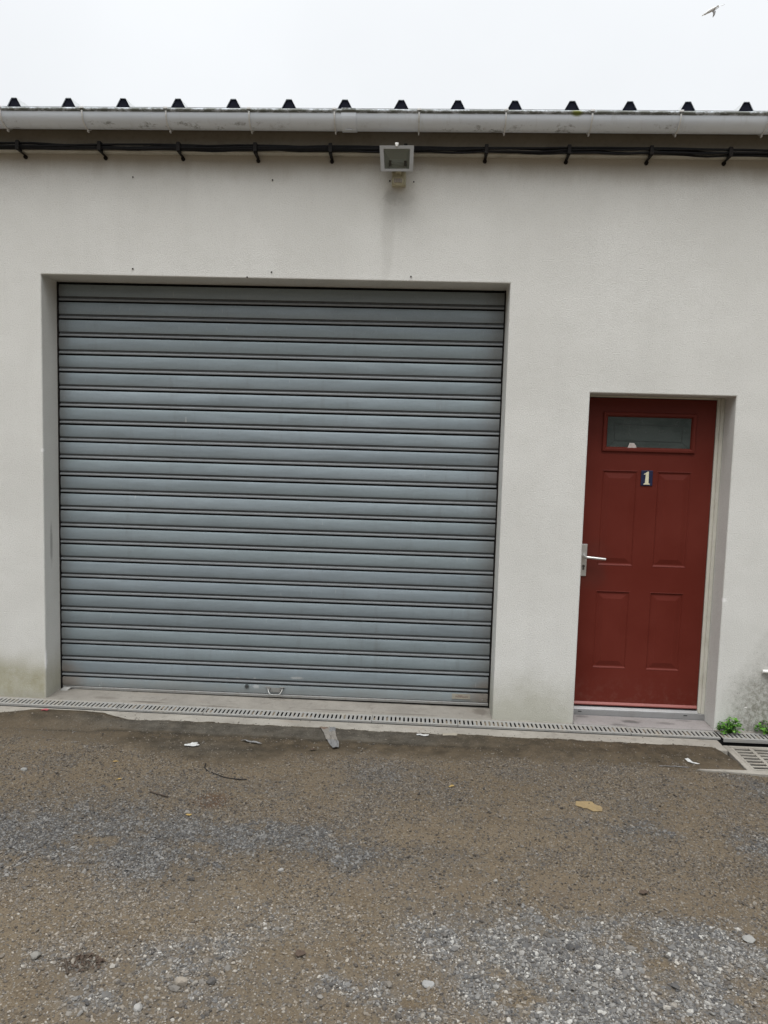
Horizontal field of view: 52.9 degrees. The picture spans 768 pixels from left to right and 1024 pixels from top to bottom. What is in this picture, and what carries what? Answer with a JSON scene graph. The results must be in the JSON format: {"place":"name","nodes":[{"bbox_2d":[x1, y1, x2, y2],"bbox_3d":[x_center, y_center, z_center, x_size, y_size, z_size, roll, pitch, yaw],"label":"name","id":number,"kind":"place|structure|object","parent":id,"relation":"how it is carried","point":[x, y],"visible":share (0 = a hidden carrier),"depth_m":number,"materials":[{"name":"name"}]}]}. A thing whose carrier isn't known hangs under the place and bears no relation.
{"place":"outdoors","nodes":[
{"label":"outdoors","id":0,"kind":"place"},
{"bbox_2d":[0,709,767,1023],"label":"ground","id":1,"kind":"structure","parent":0,"point":[267,752],"depth_m":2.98,"materials":[{"name":"grey gravel"}]},
{"bbox_2d":[30,951,40,959],"bbox_3d":[-1.080,1.374,2.388,0.029,0.020,0.029,2,5,2],"label":"stone","id":2,"kind":"object","parent":1,"relation":"on","point":[34,955],"visible":1,"depth_m":2.38,"materials":[{"name":"grey stone"}]},
{"bbox_2d":[64,959,68,974],"bbox_3d":[-0.968,1.387,2.351,0.006,0.007,0.070,-1,6,-28],"label":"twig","id":3,"kind":"object","parent":1,"relation":"on","point":[66,965],"visible":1,"depth_m":2.35,"materials":[{"name":"brown wood"}]},
{"bbox_2d":[68,953,105,971],"bbox_3d":[-0.916,1.383,2.375,0.117,0.021,0.084,2,5,2],"label":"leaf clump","id":4,"kind":"object","parent":1,"relation":"on","point":[99,959],"visible":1,"depth_m":2.38,"materials":[{"name":"brown plant"}]},
{"bbox_2d":[133,1003,142,1011],"bbox_3d":[-0.695,1.403,2.179,0.024,0.018,0.028,2,5,2],"label":"stone","id":5,"kind":"object","parent":1,"relation":"on","point":[138,1007],"visible":1,"depth_m":2.17,"materials":[{"name":"grey stone"}]},
{"bbox_2d":[150,791,167,796],"bbox_3d":[-1.018,1.278,3.492,0.106,0.012,0.010,4,6,29],"label":"twig","id":6,"kind":"object","parent":1,"relation":"on","point":[159,794],"visible":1,"depth_m":3.49,"materials":[{"name":"wood"}]},
{"bbox_2d":[175,976,187,986],"bbox_3d":[-0.601,1.396,2.291,0.039,0.027,0.029,2,5,2],"label":"stone","id":7,"kind":"object","parent":1,"relation":"on","point":[180,981],"visible":1,"depth_m":2.28,"materials":[{"name":"beige stone"}]},
{"bbox_2d":[184,742,199,745],"bbox_3d":[-1.017,1.231,4.082,0.079,0.009,0.049,-1,6,-28],"label":"paper scrap","id":8,"kind":"object","parent":1,"relation":"on","point":[193,744],"visible":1,"depth_m":4.08,"materials":[{"name":"white paper"}]},
{"bbox_2d":[204,763,246,779],"bbox_3d":[-0.791,1.269,3.748,0.289,0.010,0.062,5,6,35],"label":"wire","id":9,"kind":"object","parent":1,"relation":"on","point":[223,776],"visible":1,"depth_m":3.71,"materials":[{"name":"black metal"}]},
{"bbox_2d":[294,949,305,956],"bbox_3d":[-0.264,1.391,2.432,0.038,0.010,0.024,2,5,2],"label":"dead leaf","id":10,"kind":"object","parent":1,"relation":"on","point":[298,952],"visible":1,"depth_m":2.43,"materials":[{"name":"brown plant"}]},
{"bbox_2d":[319,726,338,747],"bbox_3d":[-0.283,1.230,4.239,0.087,0.029,0.271,0,5,-17],"label":"plastic wrapper","id":11,"kind":"object","parent":1,"relation":"on","point":[330,735],"visible":1,"depth_m":4.23,"materials":[{"name":"grey plastic"}]},
{"bbox_2d":[0,706,727,754],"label":"concrete kerb","id":12,"kind":"structure","parent":1,"relation":"on","point":[716,744],"depth_m":4.40,"materials":[{"name":"grey concrete"}]},
{"bbox_2d":[442,733,456,735],"bbox_3d":[0.370,1.247,4.322,0.085,0.015,0.075,2,5,2],"label":"card scrap","id":13,"kind":"object","parent":12,"relation":"on","point":[446,734],"visible":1,"depth_m":4.31,"materials":[{"name":"beige cardboard"}]},
{"bbox_2d":[0,97,767,733],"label":"building","id":14,"kind":"structure","parent":1,"relation":"on","point":[350,433],"depth_m":4.58,"materials":[{"name":"paint"}]},
{"bbox_2d":[0,140,767,165],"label":"cable run","id":15,"kind":"object","parent":14,"relation":"attached to","point":[330,148],"visible":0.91,"depth_m":4.24,"materials":[{"name":"black plastic"}]},
{"bbox_2d":[380,142,413,186],"bbox_3d":[0.070,-1.898,4.230,0.185,0.185,0.184,2,5,2],"label":"floodlight","id":16,"kind":"object","parent":14,"relation":"attached to","point":[397,159],"visible":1,"depth_m":4.19,"materials":[{"name":"silver metal"}]},
{"bbox_2d":[628,443,635,447],"bbox_3d":[1.470,-0.395,4.570,0.052,0.029,0.004,2,5,2],"label":"paper scrap","id":17,"kind":"object","parent":14,"relation":"attached to","point":[632,445],"visible":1,"depth_m":4.57,"materials":[{"name":"white paper"}]},
{"bbox_2d":[641,470,652,485],"bbox_3d":[1.561,-0.201,4.581,0.068,0.090,0.006,2,5,2],"label":"number plate","id":18,"kind":"object","parent":14,"relation":"attached to","point":[646,478],"visible":1,"depth_m":4.58,"materials":[{"name":"blue ceramic"}]},
{"bbox_2d":[573,395,724,720],"bbox_3d":[1.562,0.291,4.638,0.817,1.951,0.135,2,5,2],"label":"entrance door","id":19,"kind":"structure","parent":14,"relation":"in","point":[648,556],"depth_m":4.63,"materials":[{"name":"red paint"}]},
{"bbox_2d":[0,697,767,746],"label":"drain channel","id":20,"kind":"object","parent":1,"relation":"on","point":[746,739],"visible":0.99,"depth_m":4.51,"materials":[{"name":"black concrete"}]},
{"bbox_2d":[717,717,743,733],"bbox_3d":[1.996,1.233,4.457,0.150,0.091,0.122,2,5,2],"label":"weed","id":21,"kind":"object","parent":20,"relation":"on","point":[731,727],"visible":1,"depth_m":4.45,"materials":[{"name":"green plant"}]},
{"bbox_2d":[754,720,767,733],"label":"weed","id":22,"kind":"object","parent":20,"relation":"on","point":[764,729],"visible":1,"depth_m":4.46,"materials":[{"name":"green plant"}]},
{"bbox_2d":[422,980,434,987],"bbox_3d":[0.134,1.424,2.325,0.038,0.014,0.038,2,5,2],"label":"stone","id":23,"kind":"object","parent":1,"relation":"on","point":[427,983],"visible":1,"depth_m":2.32,"materials":[{"name":"grey stone"}]},
{"bbox_2d":[575,801,601,811],"bbox_3d":[0.935,1.338,3.511,0.085,0.009,0.129,-2,7,-38],"label":"leaf","id":24,"kind":"object","parent":1,"relation":"on","point":[592,806],"visible":1,"depth_m":3.51,"materials":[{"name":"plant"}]},
{"bbox_2d":[697,769,767,776],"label":"concrete edging","id":25,"kind":"object","parent":1,"relation":"on","point":[757,773],"visible":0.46,"depth_m":3.96,"materials":[{"name":"grey concrete"}]},
{"bbox_2d":[723,745,767,770],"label":"gully grate","id":26,"kind":"object","parent":1,"relation":"on","point":[749,758],"visible":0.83,"depth_m":4.23,"materials":[{"name":"metal"}]},
{"bbox_2d":[742,935,755,943],"bbox_3d":[1.228,1.437,2.595,0.040,0.017,0.042,2,5,2],"label":"stone","id":27,"kind":"object","parent":1,"relation":"on","point":[749,939],"visible":1,"depth_m":2.59,"materials":[{"name":"white stone"}]},
{"bbox_2d":[0,0,767,110],"label":"sky","id":28,"kind":"structure","parent":0,"point":[424,54],"materials":[{"name":"white"}]},
{"bbox_2d":[639,889,648,893],"bbox_3d":[0.956,1.397,2.837,0.038,0.007,0.024,2,5,2],"label":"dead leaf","id":29,"kind":"object","parent":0,"point":[641,891],"visible":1,"depth_m":2.84,"materials":[{"name":"brown plant"}]},
{"bbox_2d":[702,4,723,16],"bbox_3d":[10.105,-15.377,23.681,0.649,0.296,0.146,5,6,30],"label":"gull","id":30,"kind":"object","parent":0,"point":[713,9],"visible":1,"depth_m":23.65,"materials":[{"name":"white"}]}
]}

